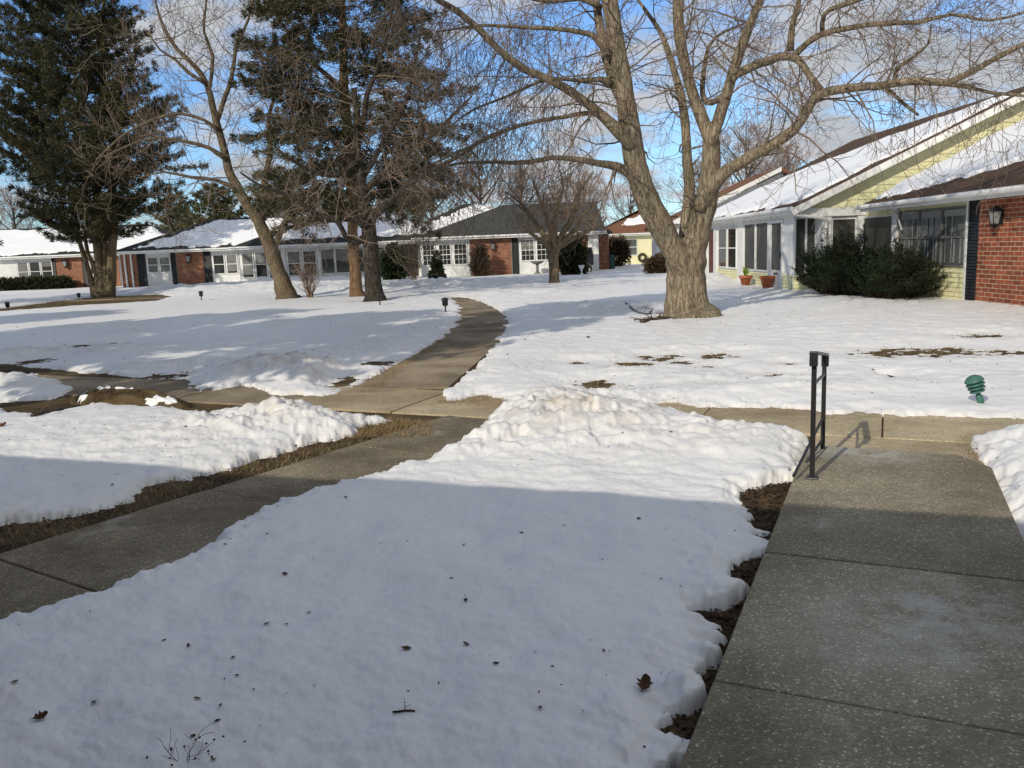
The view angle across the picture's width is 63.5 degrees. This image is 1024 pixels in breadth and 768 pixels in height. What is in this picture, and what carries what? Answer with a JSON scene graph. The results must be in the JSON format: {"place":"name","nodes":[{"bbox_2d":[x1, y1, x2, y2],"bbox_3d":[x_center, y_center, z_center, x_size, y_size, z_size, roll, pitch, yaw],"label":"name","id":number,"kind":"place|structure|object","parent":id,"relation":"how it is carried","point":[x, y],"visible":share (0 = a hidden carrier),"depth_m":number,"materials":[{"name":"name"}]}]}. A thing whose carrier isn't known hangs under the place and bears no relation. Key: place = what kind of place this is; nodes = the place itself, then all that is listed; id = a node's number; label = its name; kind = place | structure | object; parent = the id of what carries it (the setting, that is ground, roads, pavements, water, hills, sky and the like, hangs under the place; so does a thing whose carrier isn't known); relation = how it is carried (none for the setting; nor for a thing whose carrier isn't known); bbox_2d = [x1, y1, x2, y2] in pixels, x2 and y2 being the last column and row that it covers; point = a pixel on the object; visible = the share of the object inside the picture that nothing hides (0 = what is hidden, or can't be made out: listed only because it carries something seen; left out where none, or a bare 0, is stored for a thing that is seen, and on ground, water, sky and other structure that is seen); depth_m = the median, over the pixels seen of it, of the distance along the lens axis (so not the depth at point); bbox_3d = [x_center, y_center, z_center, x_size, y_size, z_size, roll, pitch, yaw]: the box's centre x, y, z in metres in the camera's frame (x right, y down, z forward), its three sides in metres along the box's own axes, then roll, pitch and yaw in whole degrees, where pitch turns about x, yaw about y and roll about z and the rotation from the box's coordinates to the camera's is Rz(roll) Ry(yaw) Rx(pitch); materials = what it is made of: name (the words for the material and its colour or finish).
{"place":"outdoors","nodes":[
{"label":"outdoors","id":0,"kind":"place"},
{"bbox_2d":[36,375,336,405],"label":"sidewalk","id":1,"kind":"structure","parent":0,"point":[236,395],"depth_m":10.40,"materials":[{"name":"concrete"}]},
{"bbox_2d":[0,416,488,619],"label":"sidewalk","id":2,"kind":"structure","parent":0,"point":[104,555],"depth_m":5.03,"materials":[{"name":"grey concrete"}]},
{"bbox_2d":[52,297,506,388],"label":"path","id":3,"kind":"structure","parent":0,"point":[476,332],"depth_m":13.15,"materials":[{"name":"concrete"}]},
{"bbox_2d":[0,294,1023,739],"bbox_3d":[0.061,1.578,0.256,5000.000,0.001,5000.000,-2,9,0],"label":"ground","id":4,"kind":"structure","parent":0,"point":[24,537],"depth_m":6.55,"materials":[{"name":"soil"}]},
{"bbox_2d":[4,302,9,310],"bbox_3d":[-19.192,-2.897,31.515,0.200,0.470,0.200,1,10,18],"label":"path light","id":5,"kind":"object","parent":4,"relation":"on","point":[7,304],"visible":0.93,"depth_m":31.44,"materials":[{"name":"black metal"}]},
{"bbox_2d":[0,173,45,228],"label":"bare tree","id":6,"kind":"object","parent":4,"relation":"on","point":[13,207],"visible":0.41,"depth_m":87.82,"materials":[{"name":"grey plant"}]},
{"bbox_2d":[0,274,77,290],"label":"hedge","id":7,"kind":"object","parent":4,"relation":"on","point":[30,282],"visible":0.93,"depth_m":58.05,"materials":[{"name":"green plant"}]},
{"bbox_2d":[30,398,80,416],"bbox_3d":[-4.962,0.226,9.064,0.281,0.238,1.144,-2,9,0],"label":"fallen branch","id":8,"kind":"object","parent":4,"relation":"on","point":[42,411],"visible":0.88,"depth_m":8.87,"materials":[{"name":"brown wood"}]},
{"bbox_2d":[0,224,171,289],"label":"brick house","id":9,"kind":"structure","parent":4,"relation":"on","point":[26,252],"depth_m":59.29,"materials":[{"name":"red"}]},
{"bbox_2d":[16,262,29,276],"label":"window","id":10,"kind":"structure","parent":9,"relation":"in","point":[22,267],"depth_m":59.20,"materials":[{"name":"white glass"}]},
{"bbox_2d":[28,261,41,277],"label":"window","id":11,"kind":"structure","parent":9,"relation":"in","point":[34,267],"depth_m":59.21,"materials":[{"name":"white glass"}]},
{"bbox_2d":[40,261,52,276],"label":"window","id":12,"kind":"structure","parent":9,"relation":"in","point":[46,266],"depth_m":59.21,"materials":[{"name":"white glass"}]},
{"bbox_2d":[0,0,210,297],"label":"fir tree","id":13,"kind":"object","parent":4,"relation":"on","point":[55,92],"visible":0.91,"depth_m":38.77,"materials":[{"name":"green plant"}]},
{"bbox_2d":[66,385,191,408],"bbox_3d":[-4.435,0.153,9.523,2.008,0.243,0.602,2,10,23],"label":"grass mound","id":14,"kind":"object","parent":4,"relation":"on","point":[127,396],"depth_m":9.36,"materials":[{"name":"brown plant"}]},
{"bbox_2d":[146,191,202,230],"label":"pine tree","id":15,"kind":"object","parent":4,"relation":"on","point":[180,209],"visible":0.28,"depth_m":85.12,"materials":[{"name":"green plant"}]},
{"bbox_2d":[52,0,349,299],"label":"bare tree","id":16,"kind":"object","parent":4,"relation":"on","point":[284,288],"visible":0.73,"depth_m":30.24,"materials":[{"name":"beige plant"}]},
{"bbox_2d":[117,216,292,287],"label":"brick house","id":17,"kind":"structure","parent":4,"relation":"on","point":[207,256],"depth_m":55.36,"materials":[{"name":"red"}]},
{"bbox_2d":[146,257,159,272],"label":"window","id":18,"kind":"structure","parent":17,"relation":"in","point":[152,262],"depth_m":55.25,"materials":[{"name":"grey glass"}]},
{"bbox_2d":[159,256,171,272],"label":"window","id":19,"kind":"structure","parent":17,"relation":"in","point":[164,262],"depth_m":55.25,"materials":[{"name":"grey glass"}]},
{"bbox_2d":[212,254,225,274],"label":"window","id":20,"kind":"structure","parent":17,"relation":"in","point":[219,267],"depth_m":55.27,"materials":[{"name":"grey glass"}]},
{"bbox_2d":[225,254,238,273],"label":"window","id":21,"kind":"structure","parent":17,"relation":"in","point":[231,259],"depth_m":55.28,"materials":[{"name":"grey glass"}]},
{"bbox_2d":[182,181,246,227],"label":"pine tree","id":22,"kind":"object","parent":4,"relation":"on","point":[225,202],"visible":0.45,"depth_m":75.37,"materials":[{"name":"green plant"}]},
{"bbox_2d":[242,180,312,222],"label":"pine tree","id":23,"kind":"object","parent":4,"relation":"on","point":[251,198],"visible":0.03,"depth_m":81.17,"materials":[{"name":"green plant"}]},
{"bbox_2d":[287,248,325,297],"bbox_3d":[-7.712,-4.259,31.634,1.160,2.105,1.703,-10,12,-40],"label":"bare bush","id":24,"kind":"object","parent":4,"relation":"on","point":[309,290],"visible":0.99,"depth_m":31.55,"materials":[{"name":"brown plant"}]},
{"bbox_2d":[229,213,435,280],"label":"white house","id":25,"kind":"structure","parent":4,"relation":"on","point":[253,262],"depth_m":53.82,"materials":[{"name":"grey"}]},
{"bbox_2d":[241,252,254,277],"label":"window","id":26,"kind":"structure","parent":25,"relation":"in","point":[247,259],"depth_m":53.82,"materials":[{"name":"grey glass"}]},
{"bbox_2d":[254,252,268,277],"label":"window","id":27,"kind":"structure","parent":25,"relation":"in","point":[261,268],"depth_m":53.83,"materials":[{"name":"white glass"}]},
{"bbox_2d":[286,251,301,275],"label":"window","id":28,"kind":"structure","parent":25,"relation":"in","point":[290,261],"depth_m":53.80,"materials":[{"name":"grey glass"}]},
{"bbox_2d":[302,250,317,275],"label":"window","id":29,"kind":"structure","parent":25,"relation":"in","point":[304,252],"depth_m":53.79,"materials":[{"name":"grey glass"}]},
{"bbox_2d":[320,249,335,273],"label":"window","id":30,"kind":"structure","parent":25,"relation":"in","point":[329,255],"depth_m":53.82,"materials":[{"name":"grey glass"}]},
{"bbox_2d":[334,248,348,272],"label":"window","id":31,"kind":"structure","parent":25,"relation":"in","point":[342,266],"depth_m":53.82,"materials":[{"name":"grey glass"}]},
{"bbox_2d":[359,247,363,271],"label":"window","id":32,"kind":"structure","parent":25,"relation":"in","point":[360,251],"depth_m":53.80,"materials":[{"name":"grey glass"}]},
{"bbox_2d":[222,0,482,296],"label":"cedar tree","id":33,"kind":"object","parent":4,"relation":"on","point":[280,10],"visible":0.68,"depth_m":29.36,"materials":[{"name":"green plant"}]},
{"bbox_2d":[185,0,549,301],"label":"bare tree","id":34,"kind":"object","parent":4,"relation":"on","point":[364,220],"visible":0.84,"depth_m":27.03,"materials":[{"name":"plant"}]},
{"bbox_2d":[376,293,382,304],"bbox_3d":[-4.018,-2.534,25.144,0.200,0.470,0.200,2,10,27],"label":"path light","id":35,"kind":"object","parent":4,"relation":"on","point":[379,296],"visible":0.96,"depth_m":25.07,"materials":[{"name":"black metal"}]},
{"bbox_2d":[380,242,408,279],"bbox_3d":[-7.091,-7.229,49.448,2.064,2.601,1.868,-2,9,0],"label":"evergreen shrub","id":36,"kind":"object","parent":4,"relation":"on","point":[389,268],"visible":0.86,"depth_m":49.07,"materials":[{"name":"green plant"}]},
{"bbox_2d":[366,147,428,216],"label":"bare tree","id":37,"kind":"object","parent":4,"relation":"on","point":[377,189],"depth_m":87.21,"materials":[{"name":"grey plant"}]},
{"bbox_2d":[378,186,450,279],"bbox_3d":[-5.500,-9.008,46.106,5.046,6.664,4.508,1,10,18],"label":"bare bush","id":38,"kind":"object","parent":4,"relation":"on","point":[412,244],"visible":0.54,"depth_m":46.27,"materials":[{"name":"brown plant"}]},
{"bbox_2d":[395,131,476,222],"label":"bare tree","id":39,"kind":"object","parent":4,"relation":"on","point":[437,210],"visible":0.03,"depth_m":80.16,"materials":[{"name":"grey plant"}]},
{"bbox_2d":[427,250,446,278],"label":"evergreen shrub","id":40,"kind":"object","parent":4,"relation":"on","point":[437,265],"visible":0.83,"depth_m":45.33,"materials":[{"name":"green plant"}]},
{"bbox_2d":[441,297,448,311],"bbox_3d":[-1.701,-1.974,21.116,0.200,0.470,0.200,-2,9,0],"label":"path light","id":41,"kind":"object","parent":4,"relation":"on","point":[444,301],"visible":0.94,"depth_m":21.04,"materials":[{"name":"black metal"}]},
{"bbox_2d":[398,204,491,275],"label":"white house","id":42,"kind":"structure","parent":4,"relation":"on","point":[449,219],"depth_m":57.64,"materials":[{"name":"grey"}]},
{"bbox_2d":[423,114,532,207],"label":"bare tree","id":43,"kind":"object","parent":4,"relation":"on","point":[495,183],"visible":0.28,"depth_m":72.74,"materials":[{"name":"grey plant"}]},
{"bbox_2d":[467,241,492,275],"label":"brown shrub","id":44,"kind":"object","parent":4,"relation":"on","point":[484,267],"visible":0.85,"depth_m":49.72,"materials":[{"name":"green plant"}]},
{"bbox_2d":[411,202,606,276],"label":"brick house","id":45,"kind":"structure","parent":4,"relation":"on","point":[511,261],"depth_m":51.40,"materials":[{"name":"red"}]},
{"bbox_2d":[422,244,434,265],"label":"window","id":46,"kind":"structure","parent":45,"relation":"in","point":[425,263],"depth_m":51.31,"materials":[{"name":"white paint"}]},
{"bbox_2d":[438,244,451,265],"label":"window","id":47,"kind":"structure","parent":45,"relation":"in","point":[445,253],"depth_m":51.30,"materials":[{"name":"white paint"}]},
{"bbox_2d":[453,243,467,264],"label":"window","id":48,"kind":"structure","parent":45,"relation":"in","point":[463,260],"depth_m":51.33,"materials":[{"name":"white paint"}]},
{"bbox_2d":[520,239,534,260],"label":"window","id":49,"kind":"structure","parent":45,"relation":"in","point":[525,256],"depth_m":51.30,"materials":[{"name":"white paint"}]},
{"bbox_2d":[536,238,547,260],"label":"window","id":50,"kind":"structure","parent":45,"relation":"in","point":[541,253],"depth_m":51.34,"materials":[{"name":"white paint"}]},
{"bbox_2d":[0,263,1023,767],"bbox_3d":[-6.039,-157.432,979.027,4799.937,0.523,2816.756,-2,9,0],"label":"snow","id":51,"kind":"structure","parent":4,"relation":"on","point":[526,529],"depth_m":4.97,"materials":[{"name":"white snow"}]},
{"bbox_2d":[30,710,47,718],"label":"fallen leaf","id":52,"kind":"object","parent":51,"relation":"on","point":[40,715],"visible":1,"depth_m":2.82,"materials":[{"name":"brown plant"}]},
{"bbox_2d":[146,722,224,765],"bbox_3d":[-0.999,1.122,2.574,0.206,0.087,0.187,-2,9,0],"label":"dead weed","id":53,"kind":"object","parent":51,"relation":"on","point":[195,739],"visible":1,"depth_m":2.57,"materials":[{"name":"brown plant"}]},
{"bbox_2d":[392,698,414,714],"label":"fallen branch","id":54,"kind":"object","parent":51,"relation":"on","point":[397,711],"visible":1,"depth_m":2.80,"materials":[{"name":"brown wood"}]},
{"bbox_2d":[0,293,1022,754],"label":"snow litter","id":55,"kind":"object","parent":51,"relation":"on","point":[504,445],"visible":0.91,"depth_m":7.57,"materials":[{"name":"brown plant"}]},
{"bbox_2d":[530,261,543,273],"bbox_3d":[1.543,-7.080,50.427,0.840,0.790,0.840,-2,9,0],"label":"bird bath","id":56,"kind":"object","parent":51,"relation":"on","point":[537,263],"visible":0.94,"depth_m":50.28,"materials":[{"name":"grey concrete"}]},
{"bbox_2d":[625,302,656,313],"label":"fallen branch","id":57,"kind":"object","parent":51,"relation":"on","point":[640,310],"visible":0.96,"depth_m":18.50,"materials":[{"name":"brown wood"}]},
{"bbox_2d":[636,673,652,691],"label":"fallen leaf","id":58,"kind":"object","parent":51,"relation":"on","point":[645,682],"visible":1,"depth_m":2.93,"materials":[{"name":"brown plant"}]},
{"bbox_2d":[739,265,752,284],"bbox_3d":[8.021,-3.726,28.420,0.460,0.701,0.460,-2,9,0],"label":"flower pot","id":59,"kind":"object","parent":51,"relation":"on","point":[745,279],"visible":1,"depth_m":28.33,"materials":[{"name":"ceramic"}]},
{"bbox_2d":[759,276,774,287],"bbox_3d":[8.161,-3.265,26.469,0.497,0.378,0.497,-2,9,0],"label":"flower pot","id":60,"kind":"object","parent":51,"relation":"on","point":[766,281],"visible":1,"depth_m":26.32,"materials":[{"name":"ceramic"}]},
{"bbox_2d":[486,139,559,204],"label":"bare tree","id":61,"kind":"object","parent":4,"relation":"on","point":[517,174],"visible":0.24,"depth_m":84.68,"materials":[{"name":"grey plant"}]},
{"bbox_2d":[480,128,607,282],"bbox_3d":[1.457,-7.389,35.928,5.923,6.576,6.429,-2,9,0],"label":"crabapple tree","id":62,"kind":"object","parent":4,"relation":"on","point":[549,245],"visible":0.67,"depth_m":35.57,"materials":[{"name":"beige plant"}]},
{"bbox_2d":[558,232,590,274],"bbox_3d":[3.377,-7.219,46.472,2.144,2.713,1.835,-2,9,0],"label":"evergreen shrub","id":63,"kind":"object","parent":4,"relation":"on","point":[576,257],"visible":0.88,"depth_m":46.09,"materials":[{"name":"green plant"}]},
{"bbox_2d":[552,157,611,219],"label":"bare tree","id":64,"kind":"object","parent":4,"relation":"on","point":[586,186],"visible":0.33,"depth_m":89.08,"materials":[{"name":"grey plant"}]},
{"bbox_2d":[598,227,614,268],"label":"brick house","id":65,"kind":"structure","parent":4,"relation":"on","point":[608,262],"depth_m":54.85,"materials":[{"name":"red brick"}]},
{"bbox_2d":[609,234,632,265],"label":"brown shrub","id":66,"kind":"object","parent":4,"relation":"on","point":[620,249],"visible":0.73,"depth_m":60.85,"materials":[{"name":"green plant"}]},
{"bbox_2d":[601,175,668,221],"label":"bare tree","id":67,"kind":"object","parent":4,"relation":"on","point":[631,209],"visible":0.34,"depth_m":92.31,"materials":[{"name":"grey plant"}]},
{"bbox_2d":[608,210,679,263],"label":"yellow house","id":68,"kind":"structure","parent":4,"relation":"on","point":[632,227],"depth_m":67.18,"materials":[{"name":"red"}]},
{"bbox_2d":[627,238,637,255],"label":"window","id":69,"kind":"structure","parent":68,"relation":"in","point":[633,245],"depth_m":67.09,"materials":[{"name":"white glass"}]},
{"bbox_2d":[630,308,674,322],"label":"fallen branch","id":70,"kind":"object","parent":4,"relation":"on","point":[647,319],"visible":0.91,"depth_m":16.73,"materials":[{"name":"brown wood"}]},
{"bbox_2d":[641,251,666,273],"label":"brown shrub","id":71,"kind":"object","parent":4,"relation":"on","point":[655,263],"visible":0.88,"depth_m":43.33,"materials":[{"name":"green plant"}]},
{"bbox_2d":[314,0,1023,318],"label":"maple tree","id":72,"kind":"object","parent":4,"relation":"on","point":[683,251],"visible":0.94,"depth_m":16.10,"materials":[{"name":"brown plant"}]},
{"bbox_2d":[657,147,733,205],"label":"bare tree","id":73,"kind":"object","parent":4,"relation":"on","point":[695,168],"visible":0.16,"depth_m":80.34,"materials":[{"name":"grey plant"}]},
{"bbox_2d":[644,167,838,255],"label":"white house","id":74,"kind":"structure","parent":4,"relation":"on","point":[743,184],"depth_m":45.02,"materials":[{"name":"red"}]},
{"bbox_2d":[691,89,800,194],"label":"bare tree","id":75,"kind":"object","parent":4,"relation":"on","point":[745,145],"visible":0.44,"depth_m":67.25,"materials":[{"name":"brown plant"}]},
{"bbox_2d":[754,128,830,173],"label":"bare tree","id":76,"kind":"object","parent":4,"relation":"on","point":[787,167],"visible":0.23,"depth_m":75.38,"materials":[{"name":"grey plant"}]},
{"bbox_2d":[788,223,883,295],"bbox_3d":[8.822,-3.318,22.151,2.640,1.959,3.741,-2,9,0],"label":"yew shrub","id":77,"kind":"object","parent":4,"relation":"on","point":[823,270],"visible":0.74,"depth_m":21.89,"materials":[{"name":"green plant"}]},
{"bbox_2d":[680,445,1023,767],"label":"walkway","id":78,"kind":"structure","parent":4,"relation":"on","point":[880,623],"depth_m":3.19,"materials":[{"name":"grey concrete"}]},
{"bbox_2d":[792,351,828,478],"bbox_3d":[2.007,0.195,5.553,0.164,0.944,0.990,2,10,25],"label":"handrail","id":79,"kind":"object","parent":78,"relation":"on","point":[813,363],"visible":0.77,"depth_m":5.23,"materials":[{"name":"black metal"}]},
{"bbox_2d":[705,86,1023,305],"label":"yellow house","id":80,"kind":"structure","parent":4,"relation":"on","point":[982,259],"depth_m":23.52,"materials":[{"name":"white paint"}]},
{"bbox_2d":[709,229,712,272],"bbox_3d":[8.324,-5.402,34.565,0.050,2.050,0.685,-2,9,0],"label":"door","id":81,"kind":"structure","parent":80,"relation":"in","point":[711,233],"depth_m":34.50,"materials":[{"name":"red paint"}]},
{"bbox_2d":[718,228,726,267],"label":"window","id":82,"kind":"structure","parent":80,"relation":"in","point":[722,232],"depth_m":32.73,"materials":[{"name":"grey glass"}]},
{"bbox_2d":[727,227,736,268],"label":"window","id":83,"kind":"structure","parent":80,"relation":"in","point":[731,233],"depth_m":31.37,"materials":[{"name":"glass"}]},
{"bbox_2d":[743,222,754,270],"bbox_3d":[8.346,-4.819,29.065,0.050,1.640,1.360,-2,9,0],"label":"window","id":84,"kind":"structure","parent":80,"relation":"in","point":[749,239],"depth_m":29.09,"materials":[{"name":"grey glass"}]},
{"bbox_2d":[755,221,767,271],"bbox_3d":[8.355,-4.593,27.675,0.050,1.640,1.365,-2,9,0],"label":"window","id":85,"kind":"structure","parent":80,"relation":"in","point":[761,252],"depth_m":27.71,"materials":[{"name":"grey glass"}]},
{"bbox_2d":[769,219,783,288],"bbox_3d":[8.344,-4.102,26.212,0.110,2.140,1.181,-2,9,0],"label":"door","id":86,"kind":"structure","parent":80,"relation":"in","point":[776,226],"depth_m":26.14,"materials":[{"name":"white paint"}]},
{"bbox_2d":[794,218,806,273],"bbox_3d":[8.593,-4.112,24.688,0.330,1.650,0.050,-2,9,0],"label":"window","id":87,"kind":"structure","parent":80,"relation":"in","point":[800,223],"depth_m":24.66,"materials":[{"name":"glass"}]},
{"bbox_2d":[806,218,815,273],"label":"window","id":88,"kind":"structure","parent":80,"relation":"in","point":[810,232],"depth_m":24.64,"materials":[{"name":"black glass"}]},
{"bbox_2d":[831,217,856,245],"bbox_3d":[9.687,-4.047,24.214,0.730,1.590,0.060,-2,9,0],"label":"window","id":89,"kind":"structure","parent":80,"relation":"in","point":[837,223],"depth_m":24.13,"materials":[{"name":"glass"}]},
{"bbox_2d":[862,214,892,256],"bbox_3d":[10.248,-3.884,23.236,0.060,1.640,1.883,-2,9,0],"label":"window","id":90,"kind":"structure","parent":80,"relation":"in","point":[878,228],"depth_m":23.14,"materials":[{"name":"black glass"}]},
{"bbox_2d":[898,210,918,257],"bbox_3d":[10.261,-3.782,21.418,0.042,1.380,1.091,-2,9,0],"label":"window","id":91,"kind":"structure","parent":80,"relation":"in","point":[909,220],"depth_m":21.39,"materials":[{"name":"grey glass"}]},
{"bbox_2d":[917,207,941,265],"bbox_3d":[10.268,-3.608,20.346,0.042,1.380,1.101,-2,9,0],"label":"window","id":92,"kind":"structure","parent":80,"relation":"in","point":[929,232],"depth_m":20.32,"materials":[{"name":"grey glass"}]},
{"bbox_2d":[939,205,966,266],"bbox_3d":[10.275,-3.434,19.270,0.042,1.380,1.101,-2,9,0],"label":"window","id":93,"kind":"structure","parent":80,"relation":"in","point":[953,218],"depth_m":19.30,"materials":[{"name":"grey glass"}]},
{"bbox_2d":[836,235,952,298],"bbox_3d":[9.412,-2.859,20.277,2.391,1.610,3.550,-2,9,0],"label":"yew shrub","id":94,"kind":"object","parent":4,"relation":"on","point":[895,273],"visible":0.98,"depth_m":19.72,"materials":[{"name":"green plant"}]},
{"bbox_2d":[964,375,984,403],"bbox_3d":[4.199,0.092,7.455,0.165,0.365,0.165,-23,7,-16],"label":"path light","id":95,"kind":"object","parent":4,"relation":"on","point":[975,384],"visible":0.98,"depth_m":7.41,"materials":[{"name":"green plastic"}]},
{"bbox_2d":[0,0,1023,228],"label":"sky","id":96,"kind":"structure","parent":0,"point":[610,152],"materials":[{"name":"blue"}]},
{"bbox_2d":[586,247,593,271],"bbox_3d":[4.610,-7.640,50.435,0.702,1.747,0.644,-2,9,0],"label":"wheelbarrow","id":97,"kind":"object","parent":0,"point":[590,259],"visible":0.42,"depth_m":50.32,"materials":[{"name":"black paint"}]},
{"bbox_2d":[294,386,1023,442],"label":"sidewalk","id":98,"kind":"structure","parent":0,"point":[854,424],"depth_m":7.53,"materials":[{"name":"concrete"}]},
{"bbox_2d":[815,435,982,463],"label":"step","id":99,"kind":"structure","parent":0,"point":[882,443],"depth_m":6.32,"materials":[{"name":"concrete"}]}
]}

